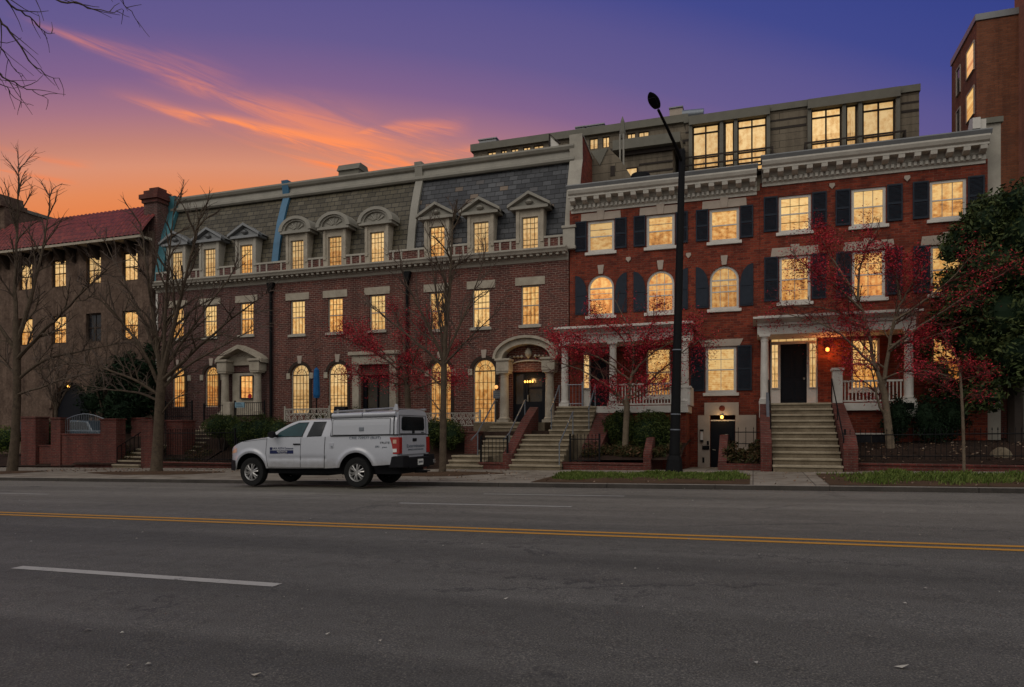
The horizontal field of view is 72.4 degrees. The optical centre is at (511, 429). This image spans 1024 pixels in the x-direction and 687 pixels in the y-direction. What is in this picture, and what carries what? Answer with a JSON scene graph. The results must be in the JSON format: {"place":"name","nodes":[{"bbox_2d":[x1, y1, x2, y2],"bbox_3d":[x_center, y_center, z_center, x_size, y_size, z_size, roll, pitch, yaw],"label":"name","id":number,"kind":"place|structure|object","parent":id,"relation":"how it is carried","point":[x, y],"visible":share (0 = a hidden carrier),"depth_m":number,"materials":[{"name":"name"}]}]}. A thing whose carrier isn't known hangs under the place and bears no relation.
{"place":"outdoors","nodes":[
{"label":"outdoors","id":0,"kind":"place"},
{"bbox_2d":[0,454,73,465],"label":"garden bed","id":1,"kind":"object","parent":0,"point":[3,460],"visible":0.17,"depth_m":35.70,"materials":[{"name":"soil"}]},
{"bbox_2d":[21,417,49,466],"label":"brick pier","id":2,"kind":"structure","parent":1,"relation":"on","point":[34,432],"depth_m":34.99,"materials":[{"name":"brick"}]},
{"bbox_2d":[24,310,96,417],"bbox_3d":[-24.127,-2.475,37.375,4.511,7.810,2.537,0,0,19],"label":"bare tree","id":3,"kind":"object","parent":1,"relation":"on","point":[56,403],"visible":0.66,"depth_m":37.28,"materials":[{"name":"brown plant"}]},
{"bbox_2d":[70,420,99,433],"bbox_3d":[-22.878,0.218,37.068,4.535,1.476,1.790,0,0,16],"label":"parked car","id":4,"kind":"object","parent":1,"relation":"on","point":[84,426],"visible":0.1,"depth_m":36.11,"materials":[{"name":"grey metal"}]},
{"bbox_2d":[73,368,109,418],"bbox_3d":[-22.443,-1.837,38.068,3.010,3.126,2.119,0,0,19],"label":"shrub","id":5,"kind":"object","parent":1,"relation":"on","point":[91,406],"visible":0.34,"depth_m":37.91,"materials":[{"name":"green plant"}]},
{"bbox_2d":[68,316,140,418],"bbox_3d":[-20.919,-2.290,36.073,4.295,7.439,2.867,0,0,19],"label":"bare tree","id":6,"kind":"object","parent":1,"relation":"on","point":[99,374],"visible":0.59,"depth_m":36.18,"materials":[{"name":"brown plant"}]},
{"bbox_2d":[73,433,231,464],"bbox_3d":[-16.763,0.855,34.862,7.800,1.613,5.010,0,0,19],"label":"garden bed","id":7,"kind":"object","parent":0,"point":[130,441],"visible":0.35,"depth_m":33.20,"materials":[{"name":"soil"}]},
{"bbox_2d":[50,418,126,467],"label":"brick panel wall","id":8,"kind":"structure","parent":7,"relation":"on","point":[68,448],"depth_m":33.69,"materials":[{"name":"brick"}]},
{"bbox_2d":[88,342,167,433],"bbox_3d":[-19.892,-1.647,36.460,3.997,5.954,3.024,0,0,19],"label":"conifer","id":9,"kind":"object","parent":7,"relation":"on","point":[128,406],"visible":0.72,"depth_m":35.77,"materials":[{"name":"green plant"}]},
{"bbox_2d":[111,432,165,467],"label":"front steps","id":10,"kind":"structure","parent":7,"relation":"on","point":[128,465],"depth_m":32.95,"materials":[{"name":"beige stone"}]},
{"bbox_2d":[140,419,164,467],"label":"brick pier","id":11,"kind":"structure","parent":7,"relation":"on","point":[146,435],"depth_m":32.24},
{"bbox_2d":[165,420,196,454],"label":"brick pier","id":12,"kind":"structure","parent":7,"relation":"on","point":[179,425],"depth_m":32.88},
{"bbox_2d":[200,414,240,452],"bbox_3d":[-13.495,0.178,32.581,1.949,1.920,1.588,0,0,19],"label":"hedge","id":13,"kind":"object","parent":7,"relation":"on","point":[218,422],"visible":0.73,"depth_m":32.24,"materials":[{"name":"green plant"}]},
{"bbox_2d":[201,441,231,464],"bbox_3d":[-9.379,0.736,32.319,7.780,1.623,5.010,0,0,19],"label":"garden bed","id":14,"kind":"object","parent":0,"point":[223,454],"visible":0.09,"depth_m":31.73,"materials":[{"name":"soil"}]},
{"bbox_2d":[222,413,289,446],"bbox_3d":[-11.435,0.122,31.642,3.532,1.762,1.768,0,0,19],"label":"hedge","id":15,"kind":"object","parent":14,"relation":"on","point":[257,429],"visible":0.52,"depth_m":31.24,"materials":[{"name":"green plant"}]},
{"bbox_2d":[284,406,330,421],"bbox_3d":[-9.784,-0.725,33.405,2.568,0.843,0.070,0,0,19],"label":"lace railing","id":16,"kind":"object","parent":14,"relation":"on","point":[307,409],"visible":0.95,"depth_m":33.40,"materials":[{"name":"metal"}]},
{"bbox_2d":[427,431,548,468],"bbox_3d":[-2.007,0.824,29.940,7.710,1.622,4.710,0,0,19],"label":"garden bed","id":17,"kind":"object","parent":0,"point":[459,450],"visible":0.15,"depth_m":29.20,"materials":[{"name":"soil"}]},
{"bbox_2d":[320,292,481,408],"bbox_3d":[-4.837,-2.562,29.910,8.172,6.830,3.808,0,0,19],"label":"red maple","id":18,"kind":"object","parent":17,"relation":"on","point":[406,386],"visible":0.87,"depth_m":29.90,"materials":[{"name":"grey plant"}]},
{"bbox_2d":[428,416,466,450],"bbox_3d":[-2.890,0.137,29.234,1.356,1.477,2.083,0,0,-45],"label":"bush","id":19,"kind":"object","parent":17,"relation":"on","point":[454,436],"visible":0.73,"depth_m":28.89,"materials":[{"name":"green plant"}]},
{"bbox_2d":[464,431,482,453],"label":"brick pier","id":20,"kind":"structure","parent":17,"relation":"on","point":[470,446],"depth_m":28.95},
{"bbox_2d":[446,400,550,468],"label":"front steps","id":21,"kind":"structure","parent":17,"relation":"on","point":[463,461],"depth_m":28.45,"materials":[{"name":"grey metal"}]},
{"bbox_2d":[0,0,1013,217],"label":"sky","id":22,"kind":"structure","parent":0,"point":[221,95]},
{"bbox_2d":[0,481,1023,686],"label":"road","id":23,"kind":"structure","parent":0,"point":[427,608],"depth_m":6.73,"materials":[{"name":"asphalt"}]},
{"bbox_2d":[0,0,148,114],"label":"bare tree","id":24,"kind":"object","parent":23,"relation":"on","point":[13,35],"visible":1,"depth_m":10.64,"materials":[{"name":"brown plant"}]},
{"bbox_2d":[14,566,281,586],"bbox_3d":[-4.099,1.588,7.653,3.675,0.055,0.150,0,0,19],"label":"white lane line","id":25,"kind":"object","parent":23,"relation":"on","point":[154,576],"visible":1,"depth_m":7.58,"materials":[{"name":"paint"}]},
{"bbox_2d":[231,404,435,486],"bbox_3d":[-5.193,0.458,20.169,6.160,2.228,2.438,-1,0,19],"label":"pickup truck","id":26,"kind":"object","parent":23,"relation":"on","point":[358,447],"visible":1,"depth_m":19.18,"materials":[{"name":"white paint"}]},
{"bbox_2d":[0,477,1023,493],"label":"kerb","id":27,"kind":"structure","parent":23,"relation":"on","point":[750,487],"depth_m":19.34,"materials":[{"name":"concrete"}]},
{"bbox_2d":[0,514,1023,550],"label":"yellow centre line","id":28,"kind":"object","parent":23,"relation":"on","point":[555,533],"visible":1,"depth_m":9.99,"materials":[{"name":"paint"}]},
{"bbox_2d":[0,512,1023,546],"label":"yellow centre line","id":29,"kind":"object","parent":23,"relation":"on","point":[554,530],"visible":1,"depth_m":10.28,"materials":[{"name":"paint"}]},
{"bbox_2d":[0,467,1023,487],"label":"pavement","id":30,"kind":"structure","parent":0,"point":[770,477],"depth_m":23.79,"materials":[{"name":"concrete"}]},
{"bbox_2d":[0,471,41,473],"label":"tree pit","id":31,"kind":"object","parent":30,"relation":"on","point":[6,472],"visible":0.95,"depth_m":30.24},
{"bbox_2d":[0,143,154,470],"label":"bare tree","id":32,"kind":"object","parent":31,"relation":"on","point":[18,376],"visible":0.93,"depth_m":30.69,"materials":[{"name":"brown plant"}]},
{"bbox_2d":[88,471,220,474],"bbox_3d":[-14.608,1.714,28.146,6.538,0.106,2.182,0,0,19],"label":"tree pit","id":33,"kind":"object","parent":30,"relation":"on","point":[152,472],"visible":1,"depth_m":27.60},
{"bbox_2d":[30,176,291,470],"bbox_3d":[-14.556,-4.450,28.777,15.453,12.750,5.077,0,0,19],"label":"bare tree","id":34,"kind":"object","parent":33,"relation":"on","point":[163,360],"visible":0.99,"depth_m":28.67,"materials":[{"name":"brown plant"}]},
{"bbox_2d":[401,471,503,475],"bbox_3d":[-2.631,1.527,24.594,4.810,0.085,2.403,0,0,19],"label":"tree pit","id":35,"kind":"object","parent":30,"relation":"on","point":[453,473],"visible":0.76,"depth_m":24.08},
{"bbox_2d":[353,195,513,471],"bbox_3d":[-3.069,-3.608,25.422,7.431,10.455,3.427,0,0,19],"label":"bare tree","id":36,"kind":"object","parent":35,"relation":"on","point":[446,311],"visible":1,"depth_m":25.13,"materials":[{"name":"brown plant"}]},
{"bbox_2d":[503,385,613,469],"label":"front steps","id":37,"kind":"structure","parent":30,"relation":"on","point":[528,450],"depth_m":27.27,"materials":[{"name":"stone"}]},
{"bbox_2d":[532,475,749,483],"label":"verge soil","id":38,"kind":"structure","parent":30,"relation":"on","point":[638,479],"depth_m":19.67,"materials":[{"name":"soil"}]},
{"bbox_2d":[550,469,750,480],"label":"verge grass","id":39,"kind":"structure","parent":38,"relation":"on","point":[652,474],"depth_m":20.84,"materials":[{"name":"plant"}]},
{"bbox_2d":[648,92,684,472],"bbox_3d":[4.492,-3.939,20.928,0.650,11.140,2.754,0,0,33],"label":"street lamp","id":40,"kind":"object","parent":38,"relation":"on","point":[674,461],"visible":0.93,"depth_m":21.69,"materials":[{"name":"black metal"}]},
{"bbox_2d":[760,378,857,471],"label":"front steps","id":41,"kind":"structure","parent":30,"relation":"on","point":[803,437],"depth_m":23.73,"materials":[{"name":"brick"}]},
{"bbox_2d":[578,440,690,459],"bbox_3d":[4.928,0.747,27.366,3.700,0.704,5.060,0,0,19],"label":"garden bed","id":42,"kind":"object","parent":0,"point":[611,457],"visible":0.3,"depth_m":25.40,"materials":[{"name":"soil"}]},
{"bbox_2d":[602,408,635,444],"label":"bush","id":43,"kind":"object","parent":42,"relation":"on","point":[614,426],"visible":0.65,"depth_m":27.02,"materials":[{"name":"green plant"}]},
{"bbox_2d":[581,441,681,457],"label":"bed plants","id":44,"kind":"object","parent":42,"relation":"on","point":[617,450],"visible":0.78,"depth_m":25.63,"materials":[{"name":"green plant"}]},
{"bbox_2d":[535,291,728,447],"bbox_3d":[4.228,-2.204,26.018,7.289,6.513,3.482,0,0,19],"label":"red maple","id":45,"kind":"object","parent":42,"relation":"on","point":[591,354],"visible":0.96,"depth_m":25.95,"materials":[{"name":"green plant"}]},
{"bbox_2d":[628,409,670,447],"bbox_3d":[5.225,0.143,26.333,2.088,1.964,1.705,0,0,19],"label":"bush","id":46,"kind":"object","parent":42,"relation":"on","point":[655,424],"visible":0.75,"depth_m":25.92,"materials":[{"name":"green plant"}]},
{"bbox_2d":[643,437,662,469],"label":"sloped wing wall","id":47,"kind":"structure","parent":42,"relation":"on","point":[649,463],"depth_m":24.95,"materials":[{"name":"brick"}]},
{"bbox_2d":[470,83,920,190],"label":"apartment block","id":48,"kind":"structure","parent":0,"point":[749,135],"depth_m":42.27,"materials":[{"name":"concrete"}]},
{"bbox_2d":[693,123,718,169],"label":"window","id":49,"kind":"structure","parent":48,"relation":"in","point":[705,137],"depth_m":43.58,"materials":[{"name":"yellow"}]},
{"bbox_2d":[725,121,733,166],"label":"window","id":50,"kind":"structure","parent":48,"relation":"in","point":[729,126],"depth_m":43.14,"materials":[{"name":"yellow"}]},
{"bbox_2d":[737,117,765,168],"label":"window","id":51,"kind":"structure","parent":48,"relation":"in","point":[751,133],"depth_m":42.72,"materials":[{"name":"yellow"}]},
{"bbox_2d":[811,107,840,148],"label":"window","id":52,"kind":"structure","parent":48,"relation":"in","point":[825,123],"depth_m":41.35,"materials":[{"name":"yellow"}]},
{"bbox_2d":[846,105,856,144],"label":"window","id":53,"kind":"structure","parent":48,"relation":"in","point":[851,111],"depth_m":40.94,"materials":[{"name":"yellow"}]},
{"bbox_2d":[862,99,894,142],"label":"window","id":54,"kind":"structure","parent":48,"relation":"in","point":[877,117],"depth_m":40.44,"materials":[{"name":"yellow"}]},
{"bbox_2d":[683,467,747,470],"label":"garden path","id":55,"kind":"structure","parent":0,"point":[703,468],"depth_m":26.61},
{"bbox_2d":[718,435,760,469],"bbox_3d":[8.255,1.005,25.290,1.433,1.650,3.200,0,0,19],"label":"brick planter","id":56,"kind":"object","parent":55,"relation":"on","point":[723,464],"visible":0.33,"depth_m":24.03,"materials":[{"name":"brick"}]},
{"bbox_2d":[722,439,759,463],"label":"bed plants","id":57,"kind":"object","parent":56,"relation":"on","point":[749,454],"visible":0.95,"depth_m":24.43,"materials":[{"name":"green plant"}]},
{"bbox_2d":[816,467,1023,486],"bbox_3d":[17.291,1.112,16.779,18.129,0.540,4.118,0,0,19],"label":"verge grass","id":58,"kind":"structure","parent":0,"point":[892,475],"depth_m":18.34,"materials":[{"name":"plant"}]},
{"bbox_2d":[897,325,1004,471],"bbox_3d":[12.592,-0.868,20.135,2.935,4.374,1.555,0,0,19],"label":"red maple","id":59,"kind":"object","parent":58,"relation":"on","point":[958,371],"visible":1,"depth_m":20.08,"materials":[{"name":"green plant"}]},
{"bbox_2d":[857,438,1023,463],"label":"garden bed","id":60,"kind":"object","parent":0,"point":[972,449],"depth_m":22.99,"materials":[{"name":"soil"}]},
{"bbox_2d":[751,198,1023,448],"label":"red maple","id":61,"kind":"object","parent":60,"relation":"on","point":[883,394],"visible":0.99,"depth_m":24.09,"materials":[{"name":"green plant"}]},
{"bbox_2d":[877,391,914,442],"bbox_3d":[13.620,-0.456,24.819,1.167,1.839,1.103,0,0,19],"label":"shrub","id":62,"kind":"object","parent":60,"relation":"on","point":[900,417],"visible":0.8,"depth_m":24.57,"materials":[{"name":"green plant"}]},
{"bbox_2d":[908,391,952,442],"bbox_3d":[14.774,-0.417,24.747,1.518,1.942,1.363,0,0,19],"label":"shrub","id":63,"kind":"object","parent":60,"relation":"on","point":[927,417],"visible":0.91,"depth_m":24.51,"materials":[{"name":"green plant"}]},
{"bbox_2d":[935,392,978,441],"bbox_3d":[15.661,-0.446,24.909,1.348,1.848,1.426,0,0,-30],"label":"shrub","id":64,"kind":"object","parent":60,"relation":"on","point":[954,406],"visible":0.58,"depth_m":24.63,"materials":[{"name":"green plant"}]},
{"bbox_2d":[913,172,1023,441],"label":"evergreen tree","id":65,"kind":"object","parent":60,"relation":"on","point":[995,221],"visible":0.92,"depth_m":23.66,"materials":[{"name":"green plant"}]},
{"bbox_3d":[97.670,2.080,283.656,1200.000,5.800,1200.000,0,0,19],"label":"ground","id":66,"kind":"structure","parent":0,"visible":0},
{"bbox_2d":[0,194,53,229],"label":"roof","id":67,"kind":"structure","parent":66,"relation":"on","point":[26,215],"depth_m":43.77,"materials":[{"name":"brown paint"}]},
{"bbox_2d":[0,206,155,466],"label":"stucco house","id":68,"kind":"structure","parent":66,"relation":"on","point":[65,240],"depth_m":40.47,"materials":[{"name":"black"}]},
{"bbox_2d":[53,259,65,286],"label":"window","id":69,"kind":"structure","parent":68,"relation":"in","point":[59,271],"depth_m":41.05,"materials":[{"name":"yellow"}]},
{"bbox_2d":[58,383,88,419],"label":"entry door","id":70,"kind":"structure","parent":68,"relation":"in","point":[66,409],"depth_m":40.81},
{"bbox_2d":[88,313,100,341],"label":"window","id":71,"kind":"structure","parent":68,"relation":"in","point":[96,317],"depth_m":40.18,"materials":[{"name":"grey glass"}]},
{"bbox_2d":[124,252,136,280],"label":"window","id":72,"kind":"structure","parent":68,"relation":"in","point":[130,274],"depth_m":39.30,"materials":[{"name":"yellow"}]},
{"bbox_2d":[139,187,171,267],"bbox_3d":[-19.902,-10.795,39.322,1.320,5.450,1.360,0,0,19],"label":"chimney","id":73,"kind":"object","parent":68,"relation":"on","point":[153,199],"visible":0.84,"depth_m":38.84,"materials":[{"name":"brown brick"}]},
{"bbox_2d":[163,461,230,467],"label":"brick kerb","id":74,"kind":"structure","parent":66,"relation":"on","point":[194,466],"depth_m":31.42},
{"bbox_2d":[163,428,235,461],"bbox_3d":[-14.182,0.727,31.535,4.230,1.633,0.060,0,0,19],"label":"iron fence","id":75,"kind":"object","parent":74,"relation":"on","point":[214,432],"visible":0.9,"depth_m":31.45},
{"bbox_2d":[152,180,290,445],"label":"row house","id":76,"kind":"structure","parent":66,"relation":"on","point":[252,218],"depth_m":37.12,"materials":[{"name":"brown brick"}]},
{"bbox_2d":[171,360,187,407],"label":"arched window","id":77,"kind":"structure","parent":76,"relation":"in","point":[180,384],"depth_m":38.10,"materials":[{"name":"yellow"}]},
{"bbox_2d":[199,298,220,339],"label":"window","id":78,"kind":"structure","parent":76,"relation":"in","point":[212,306],"depth_m":37.41,"materials":[{"name":"yellow"}]},
{"bbox_2d":[202,358,220,406],"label":"arched window","id":79,"kind":"structure","parent":76,"relation":"in","point":[213,379],"depth_m":37.36,"materials":[{"name":"yellow"}]},
{"bbox_2d":[232,373,253,414],"bbox_3d":[-13.870,-1.875,36.568,1.560,2.190,0.280,0,0,19],"label":"door panel","id":80,"kind":"structure","parent":76,"relation":"in","point":[235,376],"depth_m":36.56,"materials":[{"name":"stone"}]},
{"bbox_2d":[235,295,257,337],"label":"window","id":81,"kind":"structure","parent":76,"relation":"in","point":[246,319],"depth_m":36.62,"materials":[{"name":"yellow"}]},
{"bbox_2d":[240,375,253,398],"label":"window","id":82,"kind":"structure","parent":76,"relation":"in","point":[246,381],"depth_m":36.33,"materials":[{"name":"yellow"}]},
{"bbox_2d":[267,161,423,423],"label":"row house","id":83,"kind":"structure","parent":66,"relation":"on","point":[337,233],"depth_m":34.88,"materials":[{"name":"brown brick"}]},
{"bbox_2d":[285,292,308,336],"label":"window","id":84,"kind":"structure","parent":83,"relation":"in","point":[297,307],"depth_m":35.60,"materials":[{"name":"yellow"}]},
{"bbox_2d":[288,356,311,413],"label":"arched window","id":85,"kind":"structure","parent":83,"relation":"in","point":[301,383],"depth_m":35.57,"materials":[{"name":"yellow"}]},
{"bbox_2d":[323,289,346,335],"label":"window","id":86,"kind":"structure","parent":83,"relation":"in","point":[335,304],"depth_m":34.87,"materials":[{"name":"yellow"}]},
{"bbox_2d":[325,354,349,413],"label":"arched window","id":87,"kind":"structure","parent":83,"relation":"in","point":[339,395],"depth_m":34.86,"materials":[{"name":"yellow"}]},
{"bbox_2d":[337,163,367,175],"bbox_3d":[-8.639,-13.545,38.035,1.360,1.550,1.100,0,0,19],"label":"roof vent","id":88,"kind":"object","parent":83,"relation":"on","point":[351,168],"visible":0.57,"depth_m":37.61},
{"bbox_2d":[363,375,388,411],"bbox_3d":[-6.535,-1.520,34.159,1.600,2.300,0.100,0,0,19],"label":"door","id":89,"kind":"structure","parent":83,"relation":"in","point":[369,402],"depth_m":34.24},
{"bbox_2d":[364,286,389,332],"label":"window","id":90,"kind":"structure","parent":83,"relation":"in","point":[372,291],"depth_m":34.10,"materials":[{"name":"yellow"}]},
{"bbox_2d":[404,133,592,431],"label":"row house","id":91,"kind":"structure","parent":66,"relation":"on","point":[520,206],"depth_m":32.12,"materials":[{"name":"brown brick"}]},
{"bbox_2d":[424,283,447,332],"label":"window","id":92,"kind":"structure","parent":91,"relation":"in","point":[426,287],"depth_m":33.07,"materials":[{"name":"yellow"}]},
{"bbox_2d":[427,351,453,421],"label":"arched window","id":93,"kind":"structure","parent":91,"relation":"in","point":[450,404],"depth_m":33.08,"materials":[{"name":"yellow"}]},
{"bbox_2d":[467,280,494,330],"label":"window","id":94,"kind":"structure","parent":91,"relation":"in","point":[483,309],"depth_m":32.34,"materials":[{"name":"yellow"}]},
{"bbox_2d":[470,350,498,422],"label":"arched window","id":95,"kind":"structure","parent":91,"relation":"in","point":[484,369],"depth_m":32.32,"materials":[{"name":"yellow"}]},
{"bbox_2d":[513,372,545,421],"bbox_3d":[0.821,-1.475,31.626,1.600,2.290,0.180,0,0,19],"label":"door","id":96,"kind":"structure","parent":91,"relation":"in","point":[534,392],"depth_m":31.66,"materials":[{"name":"wood"}]},
{"bbox_2d":[515,276,544,327],"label":"window","id":97,"kind":"structure","parent":91,"relation":"in","point":[530,294],"depth_m":31.57,"materials":[{"name":"yellow"}]},
{"bbox_2d":[562,462,642,469],"bbox_3d":[3.312,1.645,25.273,3.043,0.947,0.330,0,0,19],"label":"brick edging","id":98,"kind":"object","parent":66,"relation":"on","point":[598,466],"visible":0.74,"depth_m":25.20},
{"bbox_2d":[569,433,599,461],"bbox_3d":[2.642,0.728,25.446,1.148,1.210,0.060,0,0,19],"label":"iron fence","id":99,"kind":"object","parent":98,"relation":"on","point":[584,439],"visible":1,"depth_m":25.44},
{"bbox_2d":[554,163,759,469],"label":"row house","id":100,"kind":"structure","parent":66,"relation":"on","point":[625,234],"depth_m":29.04,"materials":[{"name":"red brick"}]},
{"bbox_2d":[591,351,609,405],"bbox_3d":[3.933,-2.220,30.528,0.980,2.400,0.150,0,0,19],"label":"door","id":101,"kind":"structure","parent":100,"relation":"in","point":[603,365],"depth_m":30.57,"materials":[{"name":"wood"}]},
{"bbox_2d":[575,209,626,255],"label":"window","id":102,"kind":"structure","parent":100,"relation":"in","point":[600,233],"depth_m":30.47,"materials":[{"name":"yellow"}]},
{"bbox_2d":[575,265,626,318],"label":"arched window","id":103,"kind":"structure","parent":100,"relation":"in","point":[601,287],"depth_m":30.49,"materials":[{"name":"yellow"}]},
{"bbox_2d":[590,148,630,181],"bbox_3d":[5.452,-10.748,35.742,2.028,5.556,4.860,0,0,19],"label":"rooftop annex","id":104,"kind":"object","parent":100,"relation":"on","point":[607,164],"visible":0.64,"depth_m":33.54,"materials":[{"name":"concrete"}]},
{"bbox_2d":[644,348,670,399],"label":"window","id":105,"kind":"structure","parent":100,"relation":"in","point":[653,360],"depth_m":29.71,"materials":[{"name":"yellow"}]},
{"bbox_2d":[633,203,687,250],"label":"window","id":106,"kind":"structure","parent":100,"relation":"in","point":[661,229],"depth_m":29.67,"materials":[{"name":"yellow"}]},
{"bbox_2d":[633,260,687,315],"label":"arched window","id":107,"kind":"structure","parent":100,"relation":"in","point":[660,282],"depth_m":29.72,"materials":[{"name":"yellow"}]},
{"bbox_2d":[691,338,751,395],"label":"window","id":108,"kind":"structure","parent":100,"relation":"in","point":[721,374],"depth_m":28.83,"materials":[{"name":"yellow"}]},
{"bbox_2d":[711,421,734,466],"bbox_3d":[8.682,0.630,28.840,0.960,2.000,0.129,0,0,19],"label":"basement door","id":109,"kind":"structure","parent":100,"relation":"in","point":[718,428],"depth_m":28.90,"materials":[{"name":"black metal"}]},
{"bbox_2d":[696,197,752,245],"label":"window","id":110,"kind":"structure","parent":100,"relation":"in","point":[723,223],"depth_m":28.80,"materials":[{"name":"yellow"}]},
{"bbox_2d":[696,255,752,312],"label":"arched window","id":111,"kind":"structure","parent":100,"relation":"in","point":[724,281],"depth_m":28.82,"materials":[{"name":"yellow"}]},
{"bbox_2d":[753,127,992,442],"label":"row house","id":112,"kind":"structure","parent":66,"relation":"on","point":[925,186],"depth_m":26.87,"materials":[{"name":"red brick"}]},
{"bbox_2d":[780,344,806,402],"bbox_3d":[11.261,-2.225,28.005,0.980,2.410,0.150,0,0,19],"label":"door","id":113,"kind":"structure","parent":112,"relation":"in","point":[793,365],"depth_m":28.02,"materials":[{"name":"wood"}]},
{"bbox_2d":[764,244,825,305],"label":"window","id":114,"kind":"structure","parent":112,"relation":"in","point":[775,252],"depth_m":28.00,"materials":[{"name":"yellow"}]},
{"bbox_2d":[764,191,826,236],"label":"window","id":115,"kind":"structure","parent":112,"relation":"in","point":[793,210],"depth_m":27.97,"materials":[{"name":"yellow"}]},
{"bbox_2d":[849,338,879,392],"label":"window","id":116,"kind":"structure","parent":112,"relation":"in","point":[865,377],"depth_m":27.14,"materials":[{"name":"yellow"}]},
{"bbox_2d":[835,183,902,229],"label":"window","id":117,"kind":"structure","parent":112,"relation":"in","point":[857,198],"depth_m":27.09,"materials":[{"name":"yellow"}]},
{"bbox_2d":[836,238,901,301],"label":"window","id":118,"kind":"structure","parent":112,"relation":"in","point":[877,285],"depth_m":27.07,"materials":[{"name":"yellow"}]},
{"bbox_2d":[913,232,964,297],"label":"window","id":119,"kind":"structure","parent":112,"relation":"in","point":[937,266],"depth_m":26.34,"materials":[{"name":"yellow"}]},
{"bbox_2d":[913,175,984,223],"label":"window","id":120,"kind":"structure","parent":112,"relation":"in","point":[946,196],"depth_m":26.25,"materials":[{"name":"yellow"}]},
{"bbox_2d":[858,463,1023,471],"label":"brick kerb","id":121,"kind":"structure","parent":66,"relation":"on","point":[928,467],"depth_m":21.77,"materials":[{"name":"brick"}]},
{"bbox_2d":[844,427,1023,459],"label":"iron fence","id":122,"kind":"object","parent":121,"relation":"on","point":[935,456],"visible":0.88,"depth_m":21.89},
{"bbox_2d":[967,116,1003,439],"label":"end wall","id":123,"kind":"structure","parent":66,"relation":"on","point":[993,154],"depth_m":25.93,"materials":[{"name":"beige paint"}]},
{"bbox_2d":[950,0,1023,192],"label":"brick tower","id":124,"kind":"structure","parent":66,"relation":"on","point":[987,62],"depth_m":30.73,"materials":[{"name":"red"}]},
{"bbox_2d":[965,40,974,81],"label":"window","id":125,"kind":"structure","parent":124,"relation":"in","point":[970,54],"depth_m":31.81,"materials":[{"name":"yellow"}]},
{"bbox_2d":[965,84,974,124],"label":"window","id":126,"kind":"structure","parent":124,"relation":"in","point":[970,97],"depth_m":31.81,"materials":[{"name":"yellow"}]},
{"bbox_2d":[1001,375,1023,464],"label":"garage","id":127,"kind":"structure","parent":66,"relation":"on","point":[1004,418],"depth_m":28.08,"materials":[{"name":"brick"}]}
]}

